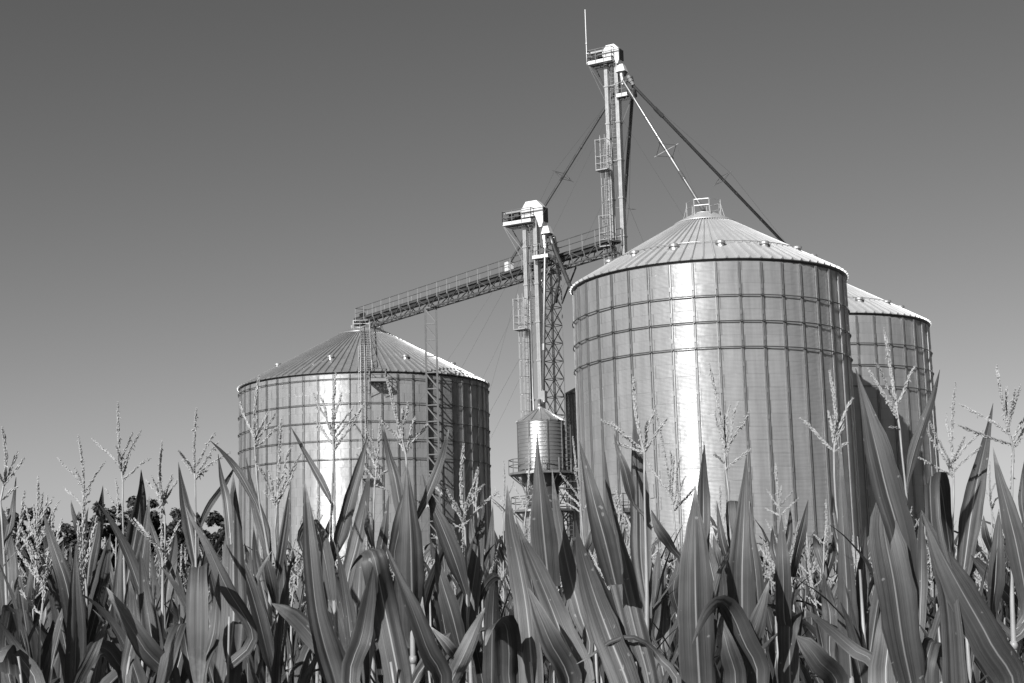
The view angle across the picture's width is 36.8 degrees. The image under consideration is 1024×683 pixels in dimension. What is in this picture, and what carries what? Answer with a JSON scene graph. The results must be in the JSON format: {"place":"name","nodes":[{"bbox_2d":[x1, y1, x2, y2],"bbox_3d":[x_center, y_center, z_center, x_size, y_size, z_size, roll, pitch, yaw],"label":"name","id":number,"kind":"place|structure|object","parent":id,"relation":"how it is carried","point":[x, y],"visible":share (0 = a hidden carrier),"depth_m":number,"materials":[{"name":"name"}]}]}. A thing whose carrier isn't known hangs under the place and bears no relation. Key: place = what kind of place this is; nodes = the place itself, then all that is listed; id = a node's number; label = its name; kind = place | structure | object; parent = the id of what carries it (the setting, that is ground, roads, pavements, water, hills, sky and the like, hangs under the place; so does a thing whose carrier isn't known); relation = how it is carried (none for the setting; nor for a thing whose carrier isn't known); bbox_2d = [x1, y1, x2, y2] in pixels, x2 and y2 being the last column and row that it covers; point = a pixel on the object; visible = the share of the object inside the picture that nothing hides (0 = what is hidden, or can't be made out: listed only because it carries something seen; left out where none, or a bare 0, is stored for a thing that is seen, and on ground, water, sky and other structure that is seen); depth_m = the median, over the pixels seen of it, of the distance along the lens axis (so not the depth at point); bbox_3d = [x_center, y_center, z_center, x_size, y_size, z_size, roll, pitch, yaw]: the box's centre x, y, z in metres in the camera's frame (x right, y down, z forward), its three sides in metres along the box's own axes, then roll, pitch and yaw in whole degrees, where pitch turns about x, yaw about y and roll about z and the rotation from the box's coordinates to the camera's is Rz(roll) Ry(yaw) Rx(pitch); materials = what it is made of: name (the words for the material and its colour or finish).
{"place":"outdoors","nodes":[
{"label":"outdoors","id":0,"kind":"place"},
{"bbox_2d":[0,0,1023,550],"label":"sky","id":1,"kind":"structure","parent":0,"point":[197,197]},
{"bbox_2d":[564,388,579,541],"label":"old tank","id":2,"kind":"object","parent":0,"point":[570,398],"visible":0.12,"depth_m":125.75,"materials":[{"name":"metal"}]},
{"label":"ground","id":3,"kind":"structure","parent":0,"visible":0},
{"bbox_2d":[0,427,27,682],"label":"corn plant","id":4,"kind":"object","parent":3,"relation":"on","point":[7,552],"visible":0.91,"depth_m":4.51,"materials":[{"name":"grey plant"}]},
{"bbox_2d":[0,605,44,682],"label":"corn plant","id":5,"kind":"object","parent":3,"relation":"on","point":[15,657],"visible":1,"depth_m":3.61,"materials":[{"name":"grey plant"}]},
{"bbox_2d":[5,490,60,682],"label":"corn plant","id":6,"kind":"object","parent":3,"relation":"on","point":[55,680],"visible":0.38,"depth_m":4.99,"materials":[{"name":"grey plant"}]},
{"bbox_2d":[16,476,60,670],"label":"corn plant","id":7,"kind":"object","parent":3,"relation":"on","point":[29,619],"visible":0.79,"depth_m":5.55,"materials":[{"name":"grey plant"}]},
{"bbox_2d":[34,528,54,654],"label":"corn plant","id":8,"kind":"object","parent":3,"relation":"on","point":[44,632],"visible":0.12,"depth_m":6.41,"materials":[{"name":"grey plant"}]},
{"bbox_2d":[0,511,139,682],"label":"corn plant","id":9,"kind":"object","parent":3,"relation":"on","point":[110,677],"visible":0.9,"depth_m":4.28,"materials":[{"name":"grey plant"}]},
{"bbox_2d":[44,514,106,682],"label":"corn plant","id":10,"kind":"object","parent":3,"relation":"on","point":[79,662],"visible":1,"depth_m":3.63,"materials":[{"name":"grey plant"}]},
{"bbox_2d":[39,489,111,682],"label":"corn plant","id":11,"kind":"object","parent":3,"relation":"on","point":[99,672],"visible":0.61,"depth_m":4.41,"materials":[{"name":"grey plant"}]},
{"bbox_2d":[64,512,91,561],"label":"tree","id":12,"kind":"object","parent":3,"relation":"on","point":[70,534],"visible":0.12,"depth_m":222.39,"materials":[{"name":"black plant"}]},
{"bbox_2d":[57,434,110,644],"bbox_3d":[-1.639,1.548,5.819,0.187,2.412,0.241,2,-10,-23],"label":"corn plant","id":13,"kind":"object","parent":3,"relation":"on","point":[99,597],"visible":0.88,"depth_m":5.94,"materials":[{"name":"grey plant"}]},
{"bbox_2d":[90,501,117,571],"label":"tree","id":14,"kind":"object","parent":3,"relation":"on","point":[94,508],"visible":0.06,"depth_m":228.41,"materials":[{"name":"black plant"}]},
{"bbox_2d":[88,534,123,682],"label":"corn plant","id":15,"kind":"object","parent":3,"relation":"on","point":[94,584],"visible":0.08,"depth_m":6.48,"materials":[{"name":"grey plant"}]},
{"bbox_2d":[103,503,128,567],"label":"tree","id":16,"kind":"object","parent":3,"relation":"on","point":[113,510],"visible":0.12,"depth_m":231.66,"materials":[{"name":"black plant"}]},
{"bbox_2d":[103,478,133,589],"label":"corn plant","id":17,"kind":"object","parent":3,"relation":"on","point":[111,571],"visible":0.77,"depth_m":7.99,"materials":[{"name":"grey plant"}]},
{"bbox_2d":[91,401,151,643],"bbox_3d":[-1.456,1.470,5.700,0.219,2.518,0.217,2,-10,-19],"label":"corn plant","id":18,"kind":"object","parent":3,"relation":"on","point":[137,540],"visible":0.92,"depth_m":5.84,"materials":[{"name":"grey plant"}]},
{"bbox_2d":[85,549,180,682],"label":"corn plant","id":19,"kind":"object","parent":3,"relation":"on","point":[142,640],"visible":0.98,"depth_m":3.92,"materials":[{"name":"grey plant"}]},
{"bbox_2d":[82,481,222,682],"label":"corn plant","id":20,"kind":"object","parent":3,"relation":"on","point":[139,674],"visible":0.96,"depth_m":4.43,"materials":[{"name":"grey plant"}]},
{"bbox_2d":[146,499,160,555],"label":"tree","id":21,"kind":"object","parent":3,"relation":"on","point":[155,518],"visible":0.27,"depth_m":230.45,"materials":[{"name":"black plant"}]},
{"bbox_2d":[145,440,178,633],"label":"corn plant","id":22,"kind":"object","parent":3,"relation":"on","point":[168,586],"visible":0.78,"depth_m":6.13,"materials":[{"name":"grey plant"}]},
{"bbox_2d":[95,552,242,682],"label":"corn plant","id":23,"kind":"object","parent":3,"relation":"on","point":[112,636],"visible":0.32,"depth_m":5.17,"materials":[{"name":"grey plant"}]},
{"bbox_2d":[154,507,191,567],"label":"tree","id":24,"kind":"object","parent":3,"relation":"on","point":[175,514],"visible":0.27,"depth_m":225.57,"materials":[{"name":"black plant"}]},
{"bbox_2d":[157,544,211,634],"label":"corn plant","id":25,"kind":"object","parent":3,"relation":"on","point":[179,582],"visible":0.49,"depth_m":7.39,"materials":[{"name":"grey plant"}]},
{"bbox_2d":[156,563,220,682],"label":"corn plant","id":26,"kind":"object","parent":3,"relation":"on","point":[195,638],"visible":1,"depth_m":3.90,"materials":[{"name":"grey plant"}]},
{"bbox_2d":[178,409,233,567],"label":"corn plant","id":27,"kind":"object","parent":3,"relation":"on","point":[191,537],"visible":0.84,"depth_m":5.75,"materials":[{"name":"grey plant"}]},
{"bbox_2d":[199,510,224,560],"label":"tree","id":28,"kind":"object","parent":3,"relation":"on","point":[212,518],"visible":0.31,"depth_m":223.73,"materials":[{"name":"black plant"}]},
{"bbox_2d":[186,441,257,682],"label":"corn plant","id":29,"kind":"object","parent":3,"relation":"on","point":[238,639],"visible":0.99,"depth_m":4.24,"materials":[{"name":"grey plant"}]},
{"bbox_2d":[158,503,291,682],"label":"corn plant","id":30,"kind":"object","parent":3,"relation":"on","point":[179,592],"visible":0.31,"depth_m":4.48,"materials":[{"name":"grey plant"}]},
{"bbox_2d":[241,548,255,682],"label":"corn plant","id":31,"kind":"object","parent":3,"relation":"on","point":[246,677],"visible":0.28,"depth_m":5.97,"materials":[{"name":"grey plant"}]},
{"bbox_2d":[239,375,278,682],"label":"corn plant","id":32,"kind":"object","parent":3,"relation":"on","point":[261,525],"visible":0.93,"depth_m":5.25,"materials":[{"name":"grey plant"}]},
{"bbox_2d":[254,419,300,682],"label":"corn plant","id":33,"kind":"object","parent":3,"relation":"on","point":[275,578],"visible":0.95,"depth_m":4.94,"materials":[{"name":"grey plant"}]},
{"bbox_2d":[244,553,316,682],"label":"corn plant","id":34,"kind":"object","parent":3,"relation":"on","point":[270,648],"visible":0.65,"depth_m":4.50,"materials":[{"name":"grey plant"}]},
{"bbox_2d":[254,639,319,682],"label":"corn plant","id":35,"kind":"object","parent":3,"relation":"on","point":[257,658],"visible":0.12,"depth_m":6.63,"materials":[{"name":"grey plant"}]},
{"bbox_2d":[281,516,318,682],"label":"corn plant","id":36,"kind":"object","parent":3,"relation":"on","point":[297,672],"visible":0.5,"depth_m":6.12,"materials":[{"name":"grey plant"}]},
{"bbox_2d":[272,481,342,682],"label":"corn plant","id":37,"kind":"object","parent":3,"relation":"on","point":[314,630],"visible":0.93,"depth_m":3.65,"materials":[{"name":"grey plant"}]},
{"bbox_2d":[289,372,367,638],"bbox_3d":[-0.603,1.353,5.125,0.288,2.516,0.142,-4,-10,16],"label":"corn plant","id":38,"kind":"object","parent":3,"relation":"on","point":[327,552],"visible":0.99,"depth_m":5.19,"materials":[{"name":"grey plant"}]},
{"bbox_2d":[333,537,368,682],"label":"corn plant","id":39,"kind":"object","parent":3,"relation":"on","point":[351,606],"visible":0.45,"depth_m":4.56,"materials":[{"name":"grey plant"}]},
{"bbox_2d":[327,605,375,680],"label":"corn plant","id":40,"kind":"object","parent":3,"relation":"on","point":[341,633],"visible":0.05,"depth_m":5.42,"materials":[{"name":"grey plant"}]},
{"bbox_2d":[237,319,492,569],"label":"grain bin","id":41,"kind":"object","parent":3,"relation":"on","point":[365,363],"visible":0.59,"depth_m":137.31,"materials":[{"name":"metal"}]},
{"bbox_2d":[341,415,389,682],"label":"corn plant","id":42,"kind":"object","parent":3,"relation":"on","point":[361,528],"visible":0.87,"depth_m":5.87,"materials":[{"name":"grey plant"}]},
{"bbox_2d":[341,544,451,682],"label":"corn plant","id":43,"kind":"object","parent":3,"relation":"on","point":[379,609],"visible":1,"depth_m":3.49,"materials":[{"name":"grey plant"}]},
{"bbox_2d":[377,376,448,673],"bbox_3d":[-0.280,1.307,4.604,0.221,2.423,0.160,-2,-9,0],"label":"corn plant","id":44,"kind":"object","parent":3,"relation":"on","point":[405,548],"visible":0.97,"depth_m":4.67,"materials":[{"name":"grey plant"}]},
{"bbox_2d":[370,549,483,682],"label":"corn plant","id":45,"kind":"object","parent":3,"relation":"on","point":[429,585],"visible":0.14,"depth_m":5.38,"materials":[{"name":"grey plant"}]},
{"bbox_2d":[424,306,440,562],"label":"support tower","id":46,"kind":"structure","parent":3,"relation":"on","point":[427,393],"depth_m":137.18,"materials":[{"name":"metal"}]},
{"bbox_2d":[354,225,622,331],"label":"conveyor bridge","id":47,"kind":"structure","parent":46,"relation":"on","point":[569,255],"depth_m":133.11,"materials":[{"name":"metal"}]},
{"bbox_2d":[412,597,484,682],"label":"corn plant","id":48,"kind":"object","parent":3,"relation":"on","point":[461,655],"visible":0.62,"depth_m":4.01,"materials":[{"name":"grey plant"}]},
{"bbox_2d":[424,534,474,682],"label":"corn plant","id":49,"kind":"object","parent":3,"relation":"on","point":[459,597],"visible":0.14,"depth_m":5.53,"materials":[{"name":"grey plant"}]},
{"bbox_2d":[415,443,504,682],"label":"corn plant","id":50,"kind":"object","parent":3,"relation":"on","point":[458,623],"visible":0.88,"depth_m":4.79,"materials":[{"name":"grey plant"}]},
{"bbox_2d":[434,539,494,652],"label":"corn plant","id":51,"kind":"object","parent":3,"relation":"on","point":[444,565],"visible":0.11,"depth_m":6.40,"materials":[{"name":"grey plant"}]},
{"bbox_2d":[446,569,510,682],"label":"corn plant","id":52,"kind":"object","parent":3,"relation":"on","point":[479,640],"visible":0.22,"depth_m":6.27,"materials":[{"name":"grey plant"}]},
{"bbox_2d":[469,467,494,641],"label":"corn plant","id":53,"kind":"object","parent":3,"relation":"on","point":[490,543],"visible":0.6,"depth_m":6.63,"materials":[{"name":"grey plant"}]},
{"bbox_2d":[493,461,513,601],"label":"corn plant","id":54,"kind":"object","parent":3,"relation":"on","point":[500,554],"visible":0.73,"depth_m":8.67,"materials":[{"name":"grey plant"}]},
{"bbox_2d":[14,512,1023,673],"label":"corn field","id":55,"kind":"structure","parent":3,"relation":"on","point":[801,578],"depth_m":11.03,"materials":[{"name":"grey plant"}]},
{"bbox_2d":[473,558,575,682],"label":"corn plant","id":56,"kind":"object","parent":3,"relation":"on","point":[484,661],"visible":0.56,"depth_m":5.46,"materials":[{"name":"grey plant"}]},
{"bbox_2d":[502,200,555,508],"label":"bucket elevator","id":57,"kind":"object","parent":3,"relation":"on","point":[530,210],"visible":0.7,"depth_m":121.04,"materials":[{"name":"metal"}]},
{"bbox_2d":[538,235,546,406],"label":"grain spout","id":58,"kind":"object","parent":57,"relation":"attached to","point":[542,399],"visible":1,"depth_m":116.66,"materials":[{"name":"metal"}]},
{"bbox_2d":[513,436,550,545],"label":"corn plant","id":59,"kind":"object","parent":3,"relation":"on","point":[526,502],"visible":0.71,"depth_m":7.74,"materials":[{"name":"grey plant"}]},
{"bbox_2d":[485,485,594,682],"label":"corn plant","id":60,"kind":"object","parent":3,"relation":"on","point":[532,625],"visible":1,"depth_m":3.60,"materials":[{"name":"grey plant"}]},
{"bbox_2d":[508,407,577,542],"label":"bin","id":61,"kind":"object","parent":3,"relation":"on","point":[547,426],"visible":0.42,"depth_m":111.88,"materials":[{"name":"metal"}]},
{"bbox_2d":[530,264,576,541],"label":"lattice tower","id":62,"kind":"structure","parent":3,"relation":"on","point":[552,306],"depth_m":123.28,"materials":[{"name":"metal"}]},
{"bbox_2d":[530,433,593,682],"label":"corn plant","id":63,"kind":"object","parent":3,"relation":"on","point":[550,543],"visible":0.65,"depth_m":4.31,"materials":[{"name":"grey plant"}]},
{"bbox_2d":[560,436,593,566],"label":"corn plant","id":64,"kind":"object","parent":3,"relation":"on","point":[588,542],"visible":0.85,"depth_m":7.46,"materials":[{"name":"grey plant"}]},
{"bbox_2d":[587,44,632,264],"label":"bucket elevator","id":65,"kind":"object","parent":3,"relation":"on","point":[612,53],"visible":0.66,"depth_m":120.40,"materials":[{"name":"metal"}]},
{"bbox_2d":[504,91,614,270],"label":"grain spout","id":66,"kind":"object","parent":65,"relation":"attached to","point":[564,174],"visible":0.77,"depth_m":125.21,"materials":[{"name":"metal"}]},
{"bbox_2d":[615,76,636,255],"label":"grain spout","id":67,"kind":"object","parent":65,"relation":"attached to","point":[628,153],"visible":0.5,"depth_m":123.61,"materials":[{"name":"metal"}]},
{"bbox_2d":[619,73,705,210],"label":"grain spout","id":68,"kind":"object","parent":65,"relation":"attached to","point":[670,156],"visible":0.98,"depth_m":112.14,"materials":[{"name":"metal"}]},
{"bbox_2d":[626,75,786,243],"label":"grain spout","id":69,"kind":"object","parent":65,"relation":"attached to","point":[688,143],"visible":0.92,"depth_m":122.77,"materials":[{"name":"metal"}]},
{"bbox_2d":[575,441,681,682],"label":"corn plant","id":70,"kind":"object","parent":3,"relation":"on","point":[627,651],"visible":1,"depth_m":3.48,"materials":[{"name":"grey plant"}]},
{"bbox_2d":[592,489,682,682],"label":"corn plant","id":71,"kind":"object","parent":3,"relation":"on","point":[651,620],"visible":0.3,"depth_m":4.91,"materials":[{"name":"grey plant"}]},
{"bbox_2d":[601,376,680,631],"bbox_3d":[0.388,1.275,4.370,0.194,2.376,0.186,-8,-11,33],"label":"corn plant","id":72,"kind":"object","parent":3,"relation":"on","point":[635,482],"visible":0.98,"depth_m":4.50,"materials":[{"name":"grey plant"}]},
{"bbox_2d":[646,409,694,682],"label":"corn plant","id":73,"kind":"object","parent":3,"relation":"on","point":[662,621],"visible":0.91,"depth_m":6.17,"materials":[{"name":"grey plant"}]},
{"bbox_2d":[570,197,862,563],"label":"grain bin","id":74,"kind":"object","parent":3,"relation":"on","point":[758,321],"visible":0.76,"depth_m":95.86,"materials":[{"name":"metal"}]},
{"bbox_2d":[710,485,727,573],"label":"corn plant","id":75,"kind":"object","parent":3,"relation":"on","point":[718,554],"visible":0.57,"depth_m":7.41,"materials":[{"name":"grey plant"}]},
{"bbox_2d":[677,445,769,682],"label":"corn plant","id":76,"kind":"object","parent":3,"relation":"on","point":[698,606],"visible":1,"depth_m":3.52,"materials":[{"name":"grey plant"}]},
{"bbox_2d":[708,363,750,567],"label":"corn plant","id":77,"kind":"object","parent":3,"relation":"on","point":[731,508],"visible":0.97,"depth_m":5.11,"materials":[{"name":"grey plant"}]},
{"bbox_2d":[653,548,821,667],"bbox_3d":[0.587,1.569,4.801,0.982,1.924,0.275,-2,-9,0],"label":"corn plant","id":78,"kind":"object","parent":3,"relation":"on","point":[717,578],"visible":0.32,"depth_m":4.99,"materials":[{"name":"grey plant"}]},
{"bbox_2d":[709,542,775,682],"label":"corn plant","id":79,"kind":"object","parent":3,"relation":"on","point":[722,589],"visible":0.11,"depth_m":5.92,"materials":[{"name":"grey plant"}]},
{"bbox_2d":[727,456,768,677],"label":"corn plant","id":80,"kind":"object","parent":3,"relation":"on","point":[747,590],"visible":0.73,"depth_m":3.66,"materials":[{"name":"grey plant"}]},
{"bbox_2d":[763,577,797,682],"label":"corn plant","id":81,"kind":"object","parent":3,"relation":"on","point":[770,663],"visible":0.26,"depth_m":5.12,"materials":[{"name":"grey plant"}]},
{"bbox_2d":[765,463,798,562],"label":"corn plant","id":82,"kind":"object","parent":3,"relation":"on","point":[789,539],"visible":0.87,"depth_m":6.99,"materials":[{"name":"grey plant"}]},
{"bbox_2d":[760,589,804,682],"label":"corn plant","id":83,"kind":"object","parent":3,"relation":"on","point":[772,651],"visible":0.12,"depth_m":6.00,"materials":[{"name":"grey plant"}]},
{"bbox_2d":[759,536,811,674],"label":"corn plant","id":84,"kind":"object","parent":3,"relation":"on","point":[770,621],"visible":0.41,"depth_m":8.34,"materials":[{"name":"grey plant"}]},
{"bbox_2d":[761,512,816,677],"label":"corn plant","id":85,"kind":"object","parent":3,"relation":"on","point":[771,600],"visible":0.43,"depth_m":7.71,"materials":[{"name":"grey plant"}]},
{"bbox_2d":[773,573,855,682],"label":"corn plant","id":86,"kind":"object","parent":3,"relation":"on","point":[805,676],"visible":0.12,"depth_m":5.86,"materials":[{"name":"grey plant"}]},
{"bbox_2d":[794,557,836,682],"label":"corn plant","id":87,"kind":"object","parent":3,"relation":"on","point":[808,633],"visible":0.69,"depth_m":7.76,"materials":[{"name":"grey plant"}]},
{"bbox_2d":[799,540,837,681],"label":"corn plant","id":88,"kind":"object","parent":3,"relation":"on","point":[809,619],"visible":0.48,"depth_m":8.50,"materials":[{"name":"grey plant"}]},
{"bbox_2d":[775,501,871,682],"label":"corn plant","id":89,"kind":"object","parent":3,"relation":"on","point":[825,666],"visible":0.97,"depth_m":3.78,"materials":[{"name":"grey plant"}]},
{"bbox_2d":[813,499,835,587],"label":"corn plant","id":90,"kind":"object","parent":3,"relation":"on","point":[826,567],"visible":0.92,"depth_m":6.72,"materials":[{"name":"grey plant"}]},
{"bbox_2d":[799,370,869,682],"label":"corn plant","id":91,"kind":"object","parent":3,"relation":"on","point":[831,615],"visible":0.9,"depth_m":4.56,"materials":[{"name":"grey plant"}]},
{"bbox_2d":[840,570,879,682],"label":"corn plant","id":92,"kind":"object","parent":3,"relation":"on","point":[860,671],"visible":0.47,"depth_m":4.30,"materials":[{"name":"grey plant"}]},
{"bbox_2d":[855,368,924,682],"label":"corn plant","id":93,"kind":"object","parent":3,"relation":"on","point":[897,656],"visible":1,"depth_m":3.17,"materials":[{"name":"grey plant"}]},
{"bbox_2d":[847,284,939,543],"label":"grain bin","id":94,"kind":"object","parent":3,"relation":"on","point":[871,317],"visible":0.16,"depth_m":116.51,"materials":[{"name":"metal"}]},
{"bbox_2d":[867,328,939,642],"bbox_3d":[1.279,1.217,4.751,0.250,2.564,0.124,6,-12,-39],"label":"corn plant","id":95,"kind":"object","parent":3,"relation":"on","point":[916,442],"visible":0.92,"depth_m":4.89,"materials":[{"name":"grey plant"}]},
{"bbox_2d":[793,525,1023,682],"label":"corn plant","id":96,"kind":"object","parent":3,"relation":"on","point":[934,628],"visible":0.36,"depth_m":4.35,"materials":[{"name":"grey plant"}]},
{"bbox_2d":[918,381,992,584],"bbox_3d":[1.583,1.348,5.215,0.296,2.439,0.148,-2,-9,0],"label":"corn plant","id":97,"kind":"object","parent":3,"relation":"on","point":[970,518],"visible":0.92,"depth_m":5.38,"materials":[{"name":"grey plant"}]},
{"bbox_2d":[919,542,992,682],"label":"corn plant","id":98,"kind":"object","parent":3,"relation":"on","point":[970,657],"visible":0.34,"depth_m":4.39,"materials":[{"name":"grey plant"}]},
{"bbox_2d":[921,472,1023,682],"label":"corn plant","id":99,"kind":"object","parent":3,"relation":"on","point":[965,610],"visible":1,"depth_m":3.15,"materials":[{"name":"grey plant"}]},
{"bbox_2d":[958,364,1023,651],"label":"corn plant","id":100,"kind":"object","parent":3,"relation":"on","point":[1012,527],"visible":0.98,"depth_m":4.54,"materials":[{"name":"grey plant"}]},
{"bbox_2d":[981,461,1001,567],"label":"corn plant","id":101,"kind":"object","parent":3,"relation":"on","point":[987,540],"visible":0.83,"depth_m":7.66,"materials":[{"name":"grey plant"}]},
{"bbox_2d":[971,510,1022,654],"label":"corn plant","id":102,"kind":"object","parent":3,"relation":"on","point":[1020,646],"visible":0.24,"depth_m":8.06,"materials":[{"name":"grey plant"}]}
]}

